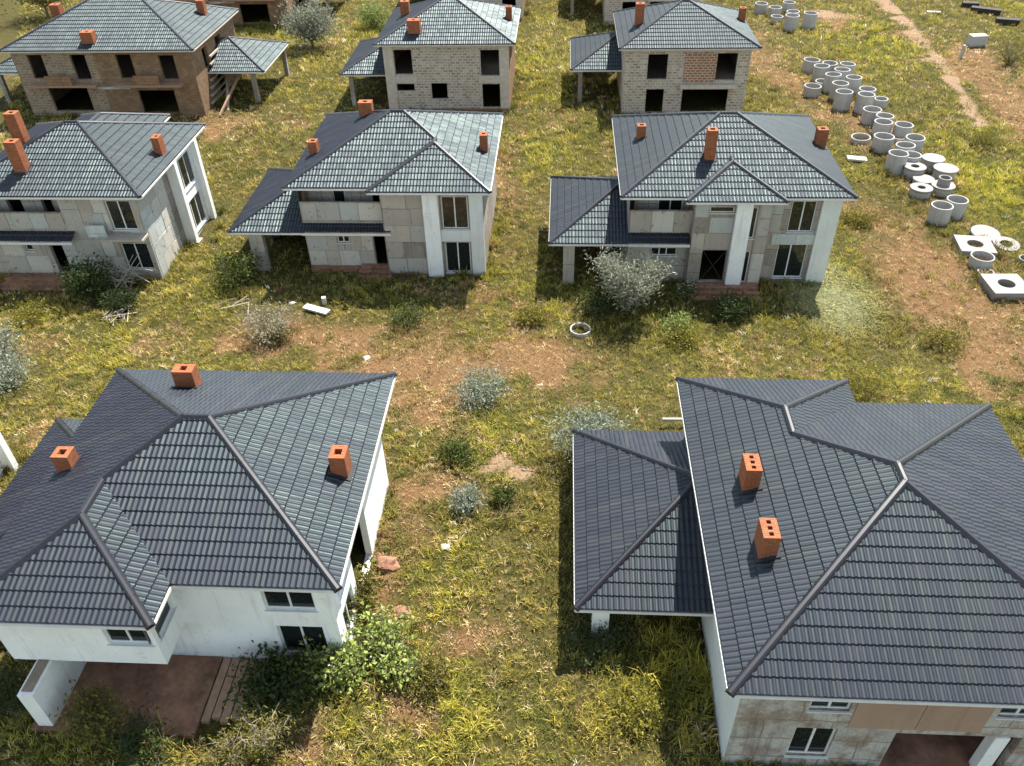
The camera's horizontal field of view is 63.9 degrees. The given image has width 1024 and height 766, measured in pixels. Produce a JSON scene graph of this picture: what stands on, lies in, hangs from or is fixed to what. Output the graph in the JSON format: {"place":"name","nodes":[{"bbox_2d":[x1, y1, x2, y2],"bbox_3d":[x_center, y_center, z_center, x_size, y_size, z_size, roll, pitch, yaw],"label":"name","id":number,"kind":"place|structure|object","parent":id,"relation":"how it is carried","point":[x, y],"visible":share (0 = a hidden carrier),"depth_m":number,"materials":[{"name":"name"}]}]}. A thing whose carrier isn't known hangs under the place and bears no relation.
{"place":"outdoors","nodes":[
{"label":"outdoors","id":0,"kind":"place"},
{"bbox_2d":[0,0,1023,765],"bbox_3d":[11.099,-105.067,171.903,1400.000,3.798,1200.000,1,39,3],"label":"ground","id":1,"kind":"structure","parent":0,"point":[692,100],"depth_m":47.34,"materials":[{"name":"green plant"}]},
{"bbox_2d":[0,432,19,491],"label":"house","id":2,"kind":"structure","parent":1,"relation":"on","point":[7,458],"depth_m":38.47,"materials":[{"name":"white paint"}]},
{"bbox_2d":[0,317,27,357],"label":"silver shrub","id":3,"kind":"object","parent":1,"relation":"on","point":[4,344],"visible":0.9,"depth_m":46.97,"materials":[{"name":"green plant"}]},
{"bbox_2d":[0,657,36,741],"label":"bush","id":4,"kind":"object","parent":1,"relation":"on","point":[9,690],"visible":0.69,"depth_m":29.12,"materials":[{"name":"green plant"}]},
{"bbox_2d":[0,340,41,397],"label":"silver shrub","id":5,"kind":"object","parent":1,"relation":"on","point":[10,368],"visible":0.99,"depth_m":44.07,"materials":[{"name":"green plant"}]},
{"bbox_2d":[0,292,54,330],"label":"bush","id":6,"kind":"object","parent":1,"relation":"on","point":[32,309],"visible":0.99,"depth_m":49.77,"materials":[{"name":"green plant"}]},
{"bbox_2d":[9,0,75,17],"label":"leafy tree","id":7,"kind":"object","parent":1,"relation":"on","point":[43,4],"visible":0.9,"depth_m":102.30,"materials":[{"name":"green plant"}]},
{"bbox_2d":[44,677,131,759],"bbox_3d":[-14.485,11.591,28.216,2.918,1.822,2.858,1,39,3],"label":"green bush","id":8,"kind":"object","parent":1,"relation":"on","point":[97,723],"visible":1,"depth_m":28.15,"materials":[{"name":"green plant"}]},
{"bbox_2d":[47,251,128,307],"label":"green bush","id":9,"kind":"object","parent":1,"relation":"on","point":[82,277],"visible":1,"depth_m":51.18,"materials":[{"name":"green plant"}]},
{"bbox_2d":[0,110,216,290],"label":"house","id":10,"kind":"structure","parent":1,"relation":"on","point":[120,188],"depth_m":52.50,"materials":[{"name":"paint"}]},
{"bbox_2d":[105,201,139,230],"bbox_3d":[-24.362,-10.453,51.258,1.700,2.067,0.220,1,39,3],"label":"window","id":11,"kind":"structure","parent":10,"relation":"in","point":[120,212],"depth_m":51.33,"materials":[{"name":"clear glass"}]},
{"bbox_2d":[121,243,155,269],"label":"window","id":12,"kind":"structure","parent":10,"relation":"in","point":[129,249],"depth_m":53.11,"materials":[{"name":"black glass"}]},
{"bbox_2d":[177,151,197,192],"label":"window","id":13,"kind":"structure","parent":10,"relation":"in","point":[184,165],"depth_m":56.76,"materials":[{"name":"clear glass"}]},
{"bbox_2d":[189,190,207,232],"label":"window","id":14,"kind":"structure","parent":10,"relation":"in","point":[196,206],"depth_m":58.62,"materials":[{"name":"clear glass"}]},
{"bbox_2d":[96,281,145,312],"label":"green bush","id":15,"kind":"object","parent":1,"relation":"on","point":[120,301],"visible":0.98,"depth_m":50.45,"materials":[{"name":"green plant"}]},
{"bbox_2d":[106,253,152,292],"bbox_3d":[-24.718,-6.721,52.656,3.416,2.684,2.593,-16,41,-17],"label":"stick pile","id":16,"kind":"object","parent":1,"relation":"on","point":[124,276],"visible":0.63,"depth_m":52.58,"materials":[{"name":"grey wood"}]},
{"bbox_2d":[0,0,289,116],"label":"house","id":17,"kind":"structure","parent":1,"relation":"on","point":[113,55],"depth_m":75.00,"materials":[{"name":"paint"}]},
{"bbox_2d":[100,690,193,765],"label":"bush","id":18,"kind":"object","parent":1,"relation":"on","point":[133,738],"visible":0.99,"depth_m":27.80,"materials":[{"name":"green plant"}]},
{"bbox_2d":[0,364,396,738],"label":"house","id":19,"kind":"structure","parent":1,"relation":"on","point":[174,538],"depth_m":29.02,"materials":[{"name":"tile"}]},
{"bbox_2d":[104,629,154,647],"bbox_3d":[-12.836,8.288,27.307,1.630,1.347,0.220,1,39,3],"label":"window","id":20,"kind":"structure","parent":19,"relation":"in","point":[113,635],"depth_m":27.60,"materials":[{"name":"black glass"}]},
{"bbox_2d":[155,599,176,641],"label":"window","id":21,"kind":"structure","parent":19,"relation":"in","point":[167,608],"depth_m":28.22,"materials":[{"name":"black glass"}]},
{"bbox_2d":[261,591,317,612],"bbox_3d":[-7.722,7.445,28.365,1.900,1.297,0.220,1,39,3],"label":"window","id":22,"kind":"structure","parent":19,"relation":"in","point":[272,599],"depth_m":28.57,"materials":[{"name":"black glass"}]},
{"bbox_2d":[278,626,328,656],"bbox_3d":[-7.567,9.350,29.901,1.800,1.797,0.220,1,39,3],"label":"window","id":23,"kind":"structure","parent":19,"relation":"in","point":[290,634],"depth_m":29.92,"materials":[{"name":"black glass"}]},
{"bbox_2d":[343,588,357,638],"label":"window","id":24,"kind":"structure","parent":19,"relation":"in","point":[347,607],"depth_m":31.06,"materials":[{"name":"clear glass"}]},
{"bbox_2d":[189,718,259,765],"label":"dry weed","id":25,"kind":"object","parent":1,"relation":"on","point":[223,756],"visible":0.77,"depth_m":27.43,"materials":[{"name":"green plant"}]},
{"bbox_2d":[196,240,266,293],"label":"green bush","id":26,"kind":"object","parent":1,"relation":"on","point":[231,272],"visible":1,"depth_m":52.32,"materials":[{"name":"green plant"}]},
{"bbox_2d":[172,0,349,25],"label":"house","id":27,"kind":"structure","parent":1,"relation":"on","point":[274,9],"depth_m":97.89,"materials":[{"name":"brown brick"}]},
{"bbox_2d":[219,694,303,765],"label":"dry weed","id":28,"kind":"object","parent":1,"relation":"on","point":[266,743],"visible":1,"depth_m":27.34,"materials":[{"name":"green plant"}]},
{"bbox_2d":[232,296,307,349],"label":"silver shrub","id":29,"kind":"object","parent":1,"relation":"on","point":[259,326],"visible":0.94,"depth_m":47.68,"materials":[{"name":"plant"}]},
{"bbox_2d":[254,316,297,347],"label":"silver shrub","id":30,"kind":"object","parent":1,"relation":"on","point":[279,337],"visible":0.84,"depth_m":47.77,"materials":[{"name":"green plant"}]},
{"bbox_2d":[222,640,340,734],"bbox_3d":[-8.658,10.627,29.157,4.063,2.076,3.595,31,49,34],"label":"green bush","id":31,"kind":"object","parent":1,"relation":"on","point":[249,682],"visible":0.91,"depth_m":29.01,"materials":[{"name":"green plant"}]},
{"bbox_2d":[256,626,334,717],"bbox_3d":[-7.726,10.161,29.438,2.564,2.385,2.890,29,48,32],"label":"leafy weed","id":32,"kind":"object","parent":1,"relation":"on","point":[297,665],"visible":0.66,"depth_m":29.40,"materials":[{"name":"green plant"}]},
{"bbox_2d":[273,0,346,50],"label":"silver tree","id":33,"kind":"object","parent":1,"relation":"on","point":[307,23],"visible":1,"depth_m":88.95,"materials":[{"name":"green plant"}]},
{"bbox_2d":[298,626,386,709],"bbox_3d":[-5.958,9.956,29.827,3.266,1.936,3.420,31,49,34],"label":"leafy weed","id":34,"kind":"object","parent":1,"relation":"on","point":[340,672],"visible":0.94,"depth_m":29.58,"materials":[{"name":"green plant"}]},
{"bbox_2d":[227,100,503,279],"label":"house","id":35,"kind":"structure","parent":1,"relation":"on","point":[417,189],"depth_m":52.02,"materials":[{"name":"paint"}]},
{"bbox_2d":[440,197,469,229],"bbox_3d":[-3.530,-10.507,50.758,1.750,2.247,0.220,1,39,3],"label":"window","id":36,"kind":"structure","parent":35,"relation":"in","point":[454,209],"depth_m":50.83,"materials":[{"name":"brown glass"}]},
{"bbox_2d":[445,242,471,273],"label":"window","id":37,"kind":"structure","parent":35,"relation":"in","point":[458,254],"depth_m":52.77,"materials":[{"name":"black glass"}]},
{"bbox_2d":[349,562,387,623],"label":"green bush","id":38,"kind":"object","parent":1,"relation":"on","point":[367,588],"visible":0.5,"depth_m":31.85,"materials":[{"name":"green plant"}]},
{"bbox_2d":[353,0,396,30],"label":"green bush","id":39,"kind":"object","parent":1,"relation":"on","point":[368,13],"visible":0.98,"depth_m":95.76,"materials":[{"name":"green plant"}]},
{"bbox_2d":[341,596,425,678],"bbox_3d":[-4.866,9.347,30.440,3.181,2.076,3.338,1,39,3],"label":"leafy weed","id":40,"kind":"object","parent":1,"relation":"on","point":[389,636],"visible":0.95,"depth_m":30.46,"materials":[{"name":"green plant"}]},
{"bbox_2d":[375,556,399,572],"bbox_3d":[-5.178,7.392,33.959,0.932,0.429,0.906,-14,41,-15],"label":"rubble stone","id":41,"kind":"object","parent":1,"relation":"on","point":[389,564],"visible":0.97,"depth_m":33.79,"materials":[{"name":"orange stone"}]},
{"bbox_2d":[372,633,429,698],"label":"leafy weed","id":42,"kind":"object","parent":1,"relation":"on","point":[397,661],"visible":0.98,"depth_m":29.60,"materials":[{"name":"green plant"}]},
{"bbox_2d":[382,297,436,333],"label":"bush","id":43,"kind":"object","parent":1,"relation":"on","point":[408,314],"visible":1,"depth_m":49.04,"materials":[{"name":"green plant"}]},
{"bbox_2d":[338,0,521,111],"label":"house","id":44,"kind":"structure","parent":1,"relation":"on","point":[464,50],"depth_m":74.10,"materials":[{"name":"brick"}]},
{"bbox_2d":[394,644,466,705],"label":"bush","id":45,"kind":"object","parent":1,"relation":"on","point":[430,677],"visible":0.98,"depth_m":29.49,"materials":[{"name":"green plant"}]},
{"bbox_2d":[430,429,482,474],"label":"bush","id":46,"kind":"object","parent":1,"relation":"on","point":[457,450],"visible":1,"depth_m":38.48,"materials":[{"name":"green plant"}]},
{"bbox_2d":[446,476,488,519],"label":"shrub","id":47,"kind":"object","parent":1,"relation":"on","point":[466,500],"visible":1,"depth_m":35.89,"materials":[{"name":"grey plant"}]},
{"bbox_2d":[442,357,517,411],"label":"silver shrub","id":48,"kind":"object","parent":1,"relation":"on","point":[481,397],"visible":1,"depth_m":42.11,"materials":[{"name":"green plant"}]},
{"bbox_2d":[488,477,522,510],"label":"leafy weed","id":49,"kind":"object","parent":1,"relation":"on","point":[502,493],"visible":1,"depth_m":36.34,"materials":[{"name":"green plant"}]},
{"bbox_2d":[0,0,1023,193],"bbox_3d":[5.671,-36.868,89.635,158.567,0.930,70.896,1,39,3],"label":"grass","id":50,"kind":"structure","parent":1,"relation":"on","point":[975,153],"depth_m":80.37,"materials":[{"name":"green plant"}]},
{"bbox_2d":[0,0,1023,765],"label":"weed clumps","id":51,"kind":"object","parent":1,"relation":"on","point":[658,634],"visible":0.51,"depth_m":47.67,"materials":[{"name":"green plant"}]},
{"bbox_2d":[0,0,1023,765],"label":"wall foot weeds","id":52,"kind":"object","parent":1,"relation":"on","point":[696,660],"depth_m":53.09,"materials":[{"name":"green plant"}]},
{"bbox_2d":[512,297,555,331],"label":"bush","id":53,"kind":"object","parent":1,"relation":"on","point":[529,316],"visible":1,"depth_m":48.82,"materials":[{"name":"green plant"}]},
{"bbox_2d":[533,391,638,465],"bbox_3d":[3.453,2.350,38.104,4.853,2.989,4.149,-10,40,-10],"label":"silver shrub","id":54,"kind":"object","parent":1,"relation":"on","point":[591,425],"visible":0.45,"depth_m":38.13,"materials":[{"name":"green plant"}]},
{"bbox_2d":[550,604,643,676],"bbox_3d":[3.222,9.299,30.493,3.604,1.729,3.195,1,39,3],"label":"bush","id":55,"kind":"object","parent":1,"relation":"on","point":[603,639],"visible":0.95,"depth_m":30.54,"materials":[{"name":"green plant"}]},
{"bbox_2d":[571,281,624,324],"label":"green bush","id":56,"kind":"object","parent":1,"relation":"on","point":[599,306],"visible":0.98,"depth_m":49.10,"materials":[{"name":"green plant"}]},
{"bbox_2d":[583,243,676,314],"bbox_3d":[6.855,-6.010,48.277,5.476,4.943,5.446,1,39,3],"label":"silver tree","id":57,"kind":"object","parent":1,"relation":"on","point":[628,286],"visible":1,"depth_m":47.43,"materials":[{"name":"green plant"}]},
{"bbox_2d":[570,0,698,24],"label":"house","id":58,"kind":"structure","parent":1,"relation":"on","point":[609,7],"depth_m":95.02,"materials":[{"name":"paint"}]},
{"bbox_2d":[602,667,673,740],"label":"bush","id":59,"kind":"object","parent":1,"relation":"on","point":[638,704],"visible":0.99,"depth_m":28.42,"materials":[{"name":"green plant"}]},
{"bbox_2d":[570,0,762,114],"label":"house","id":60,"kind":"structure","parent":1,"relation":"on","point":[673,49],"depth_m":71.65,"materials":[{"name":"brick"}]},
{"bbox_2d":[650,307,703,343],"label":"green bush","id":61,"kind":"object","parent":1,"relation":"on","point":[674,322],"visible":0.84,"depth_m":47.52,"materials":[{"name":"green plant"}]},
{"bbox_2d":[655,318,706,355],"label":"bush","id":62,"kind":"object","parent":1,"relation":"on","point":[690,339],"visible":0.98,"depth_m":46.70,"materials":[{"name":"green plant"}]},
{"bbox_2d":[671,277,704,303],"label":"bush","id":63,"kind":"object","parent":1,"relation":"on","point":[690,287],"visible":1,"depth_m":50.13,"materials":[{"name":"green plant"}]},
{"bbox_2d":[548,111,858,300],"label":"house","id":64,"kind":"structure","parent":1,"relation":"on","point":[756,196],"depth_m":50.03,"materials":[{"name":"paint"}]},
{"bbox_2d":[657,200,682,209],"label":"window","id":65,"kind":"structure","parent":64,"relation":"in","point":[662,204],"depth_m":50.33,"materials":[{"name":"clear glass"}]},
{"bbox_2d":[771,245,807,278],"bbox_3d":[17.248,-7.569,51.038,1.900,2.397,0.220,1,39,3],"label":"window","id":66,"kind":"structure","parent":64,"relation":"in","point":[789,260],"depth_m":51.13,"materials":[{"name":"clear glass"}]},
{"bbox_2d":[785,201,817,232],"bbox_3d":[17.340,-9.937,49.111,1.580,2.097,0.220,1,39,3],"label":"window","id":67,"kind":"structure","parent":64,"relation":"in","point":[802,214],"depth_m":49.17,"materials":[{"name":"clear glass"}]},
{"bbox_2d":[698,287,758,321],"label":"green bush","id":68,"kind":"object","parent":1,"relation":"on","point":[728,309],"visible":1,"depth_m":48.63,"materials":[{"name":"green plant"}]},
{"bbox_2d":[783,13,799,31],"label":"well ring","id":69,"kind":"object","parent":1,"relation":"on","point":[791,20],"visible":0.98,"depth_m":92.48,"materials":[{"name":"concrete"}]},
{"bbox_2d":[571,376,1023,765],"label":"house","id":70,"kind":"structure","parent":1,"relation":"on","point":[836,566],"depth_m":26.74,"materials":[{"name":"tile"}]},
{"bbox_2d":[784,727,835,758],"bbox_3d":[9.582,11.486,26.333,1.400,1.797,0.220,1,39,3],"label":"window","id":71,"kind":"structure","parent":70,"relation":"in","point":[804,740],"depth_m":26.49,"materials":[{"name":"black glass"}]},
{"bbox_2d":[806,701,851,713],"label":"window","id":72,"kind":"structure","parent":70,"relation":"in","point":[818,704],"depth_m":25.04,"materials":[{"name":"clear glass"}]},
{"bbox_2d":[994,708,1023,720],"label":"window","id":73,"kind":"structure","parent":70,"relation":"in","point":[1009,711],"depth_m":24.75,"materials":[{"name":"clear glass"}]},
{"bbox_2d":[801,11,817,28],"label":"well ring","id":74,"kind":"object","parent":1,"relation":"on","point":[809,19],"visible":1,"depth_m":92.72,"materials":[{"name":"concrete"}]},
{"bbox_2d":[801,57,819,74],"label":"well ring","id":75,"kind":"object","parent":1,"relation":"on","point":[809,63],"visible":0.77,"depth_m":81.47,"materials":[{"name":"concrete"}]},
{"bbox_2d":[802,83,821,97],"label":"well ring","id":76,"kind":"object","parent":1,"relation":"on","point":[811,90],"visible":1,"depth_m":76.58,"materials":[{"name":"concrete"}]},
{"bbox_2d":[811,63,829,82],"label":"well ring","id":77,"kind":"object","parent":1,"relation":"on","point":[820,70],"visible":0.67,"depth_m":79.01,"materials":[{"name":"concrete"}]},
{"bbox_2d":[823,72,841,93],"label":"well ring","id":78,"kind":"object","parent":1,"relation":"on","point":[830,78],"visible":0.69,"depth_m":76.96,"materials":[{"name":"concrete"}]},
{"bbox_2d":[832,88,852,111],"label":"well ring","id":79,"kind":"object","parent":1,"relation":"on","point":[842,100],"visible":1,"depth_m":73.66,"materials":[{"name":"concrete"}]},
{"bbox_2d":[845,75,861,96],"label":"well ring","id":80,"kind":"object","parent":1,"relation":"on","point":[854,81],"visible":0.64,"depth_m":76.15,"materials":[{"name":"concrete"}]},
{"bbox_2d":[825,349,901,402],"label":"bush","id":81,"kind":"object","parent":1,"relation":"on","point":[864,380],"visible":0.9,"depth_m":42.12,"materials":[{"name":"green plant"}]},
{"bbox_2d":[854,91,874,113],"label":"well ring","id":82,"kind":"object","parent":1,"relation":"on","point":[865,98],"visible":0.84,"depth_m":72.87,"materials":[{"name":"concrete"}]},
{"bbox_2d":[840,200,889,228],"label":"bush","id":83,"kind":"object","parent":1,"relation":"on","point":[857,220],"visible":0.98,"depth_m":57.10,"materials":[{"name":"green plant"}]},
{"bbox_2d":[860,106,881,125],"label":"well ring","id":84,"kind":"object","parent":1,"relation":"on","point":[868,114],"visible":0.84,"depth_m":71.18,"materials":[{"name":"concrete"}]},
{"bbox_2d":[871,118,892,136],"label":"well ring","id":85,"kind":"object","parent":1,"relation":"on","point":[882,125],"visible":0.6,"depth_m":68.61,"materials":[{"name":"concrete"}]},
{"bbox_2d":[871,132,894,153],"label":"well ring","id":86,"kind":"object","parent":1,"relation":"on","point":[882,142],"visible":0.96,"depth_m":66.37,"materials":[{"name":"concrete"}]},
{"bbox_2d":[884,149,908,175],"bbox_3d":[29.685,-17.033,63.484,1.480,1.600,1.480,25,45,28],"label":"well ring","id":87,"kind":"object","parent":1,"relation":"on","point":[896,160],"visible":0.9,"depth_m":63.10,"materials":[{"name":"concrete"}]},
{"bbox_2d":[892,121,913,138],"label":"well ring","id":88,"kind":"object","parent":1,"relation":"on","point":[901,129],"visible":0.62,"depth_m":68.26,"materials":[{"name":"concrete"}]},
{"bbox_2d":[905,133,925,152],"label":"well ring","id":89,"kind":"object","parent":1,"relation":"on","point":[918,140],"visible":0.69,"depth_m":66.09,"materials":[{"name":"concrete"}]},
{"bbox_2d":[909,187,930,199],"bbox_3d":[30.150,-14.093,60.668,1.480,0.500,1.480,-29,46,-30],"label":"well ring","id":90,"kind":"object","parent":1,"relation":"on","point":[913,194],"visible":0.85,"depth_m":60.23,"materials":[{"name":"concrete"}]},
{"bbox_2d":[910,182,932,193],"bbox_3d":[30.143,-14.350,60.460,1.600,0.160,1.600,-15,41,-16],"label":"well cover","id":91,"kind":"object","parent":90,"relation":"on","point":[928,189],"visible":1,"depth_m":60.32,"materials":[{"name":"concrete"}]},
{"bbox_2d":[926,200,953,225],"bbox_3d":[29.816,-11.816,57.251,1.440,1.300,1.440,-13,40,-13],"label":"well ring","id":92,"kind":"object","parent":1,"relation":"on","point":[940,211],"visible":1,"depth_m":56.94,"materials":[{"name":"concrete"}]},
{"bbox_2d":[932,170,955,181],"bbox_3d":[33.052,-15.971,62.816,1.600,0.800,1.600,-15,41,-15],"label":"well ring","id":93,"kind":"object","parent":1,"relation":"on","point":[936,174],"visible":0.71,"depth_m":62.42,"materials":[{"name":"concrete"}]},
{"bbox_2d":[933,163,958,173],"bbox_3d":[33.042,-16.333,62.524,1.800,0.130,1.800,-20,42,-21],"label":"well cover","id":94,"kind":"object","parent":93,"relation":"on","point":[945,168],"visible":1,"depth_m":62.38,"materials":[{"name":"concrete"}]},
{"bbox_2d":[914,313,982,362],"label":"bush","id":95,"kind":"object","parent":1,"relation":"on","point":[944,344],"visible":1,"depth_m":45.88,"materials":[{"name":"green plant"}]},
{"bbox_2d":[946,195,968,219],"bbox_3d":[31.278,-12.387,57.979,1.440,1.300,1.440,28,48,31],"label":"well ring","id":96,"kind":"object","parent":1,"relation":"on","point":[959,203],"visible":0.83,"depth_m":57.60,"materials":[{"name":"concrete"}]},
{"bbox_2d":[952,235,996,257],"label":"square slab","id":97,"kind":"structure","parent":1,"relation":"on","point":[961,241],"depth_m":54.47,"materials":[{"name":"concrete"}]},
{"bbox_2d":[965,33,988,46],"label":"concrete block","id":98,"kind":"object","parent":1,"relation":"on","point":[976,39],"depth_m":86.85,"materials":[{"name":"white concrete"}]},
{"bbox_2d":[967,250,994,269],"bbox_3d":[30.172,-7.865,52.824,1.440,0.750,1.440,3,39,5],"label":"well ring","id":99,"kind":"object","parent":1,"relation":"on","point":[973,261],"visible":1,"depth_m":52.67,"materials":[{"name":"concrete"}]},
{"bbox_2d":[954,121,1013,151],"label":"bush","id":100,"kind":"object","parent":1,"relation":"on","point":[982,137],"visible":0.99,"depth_m":66.86,"materials":[{"name":"green plant"}]},
{"bbox_2d":[970,225,1000,241],"bbox_3d":[32.181,-10.156,55.844,1.900,0.200,1.900,-11,47,-11],"label":"well cover","id":101,"kind":"object","parent":1,"relation":"on","point":[982,230],"visible":0.8,"depth_m":55.85,"materials":[{"name":"concrete"}]},
{"bbox_2d":[970,5,1001,15],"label":"timber beam","id":102,"kind":"structure","parent":1,"relation":"on","point":[989,10],"depth_m":96.02,"materials":[{"name":"grey wood"}]},
{"bbox_2d":[978,279,1023,299],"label":"square slab","id":103,"kind":"structure","parent":1,"relation":"on","point":[989,294],"depth_m":50.52,"materials":[{"name":"concrete"}]},
{"bbox_2d":[979,274,1023,297],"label":"square slab","id":104,"kind":"structure","parent":103,"relation":"on","point":[993,286],"depth_m":50.27,"materials":[{"name":"concrete"}]},
{"bbox_2d":[985,33,1023,66],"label":"bare bush","id":105,"kind":"object","parent":1,"relation":"on","point":[1014,53],"visible":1,"depth_m":81.41,"materials":[{"name":"green plant"}]},
{"bbox_2d":[992,236,1019,251],"bbox_3d":[33.010,-9.268,54.840,1.700,0.120,1.700,-28,50,-24],"label":"well cover","id":106,"kind":"object","parent":1,"relation":"on","point":[1001,239],"visible":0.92,"depth_m":54.86,"materials":[{"name":"concrete"}]},
{"bbox_2d":[760,257,907,354],"bbox_3d":[19.407,-4.938,49.874,8.076,0.600,10.740,1,39,3],"label":"bush","id":107,"kind":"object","parent":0,"point":[837,296],"depth_m":49.77,"materials":[{"name":"green plant"}]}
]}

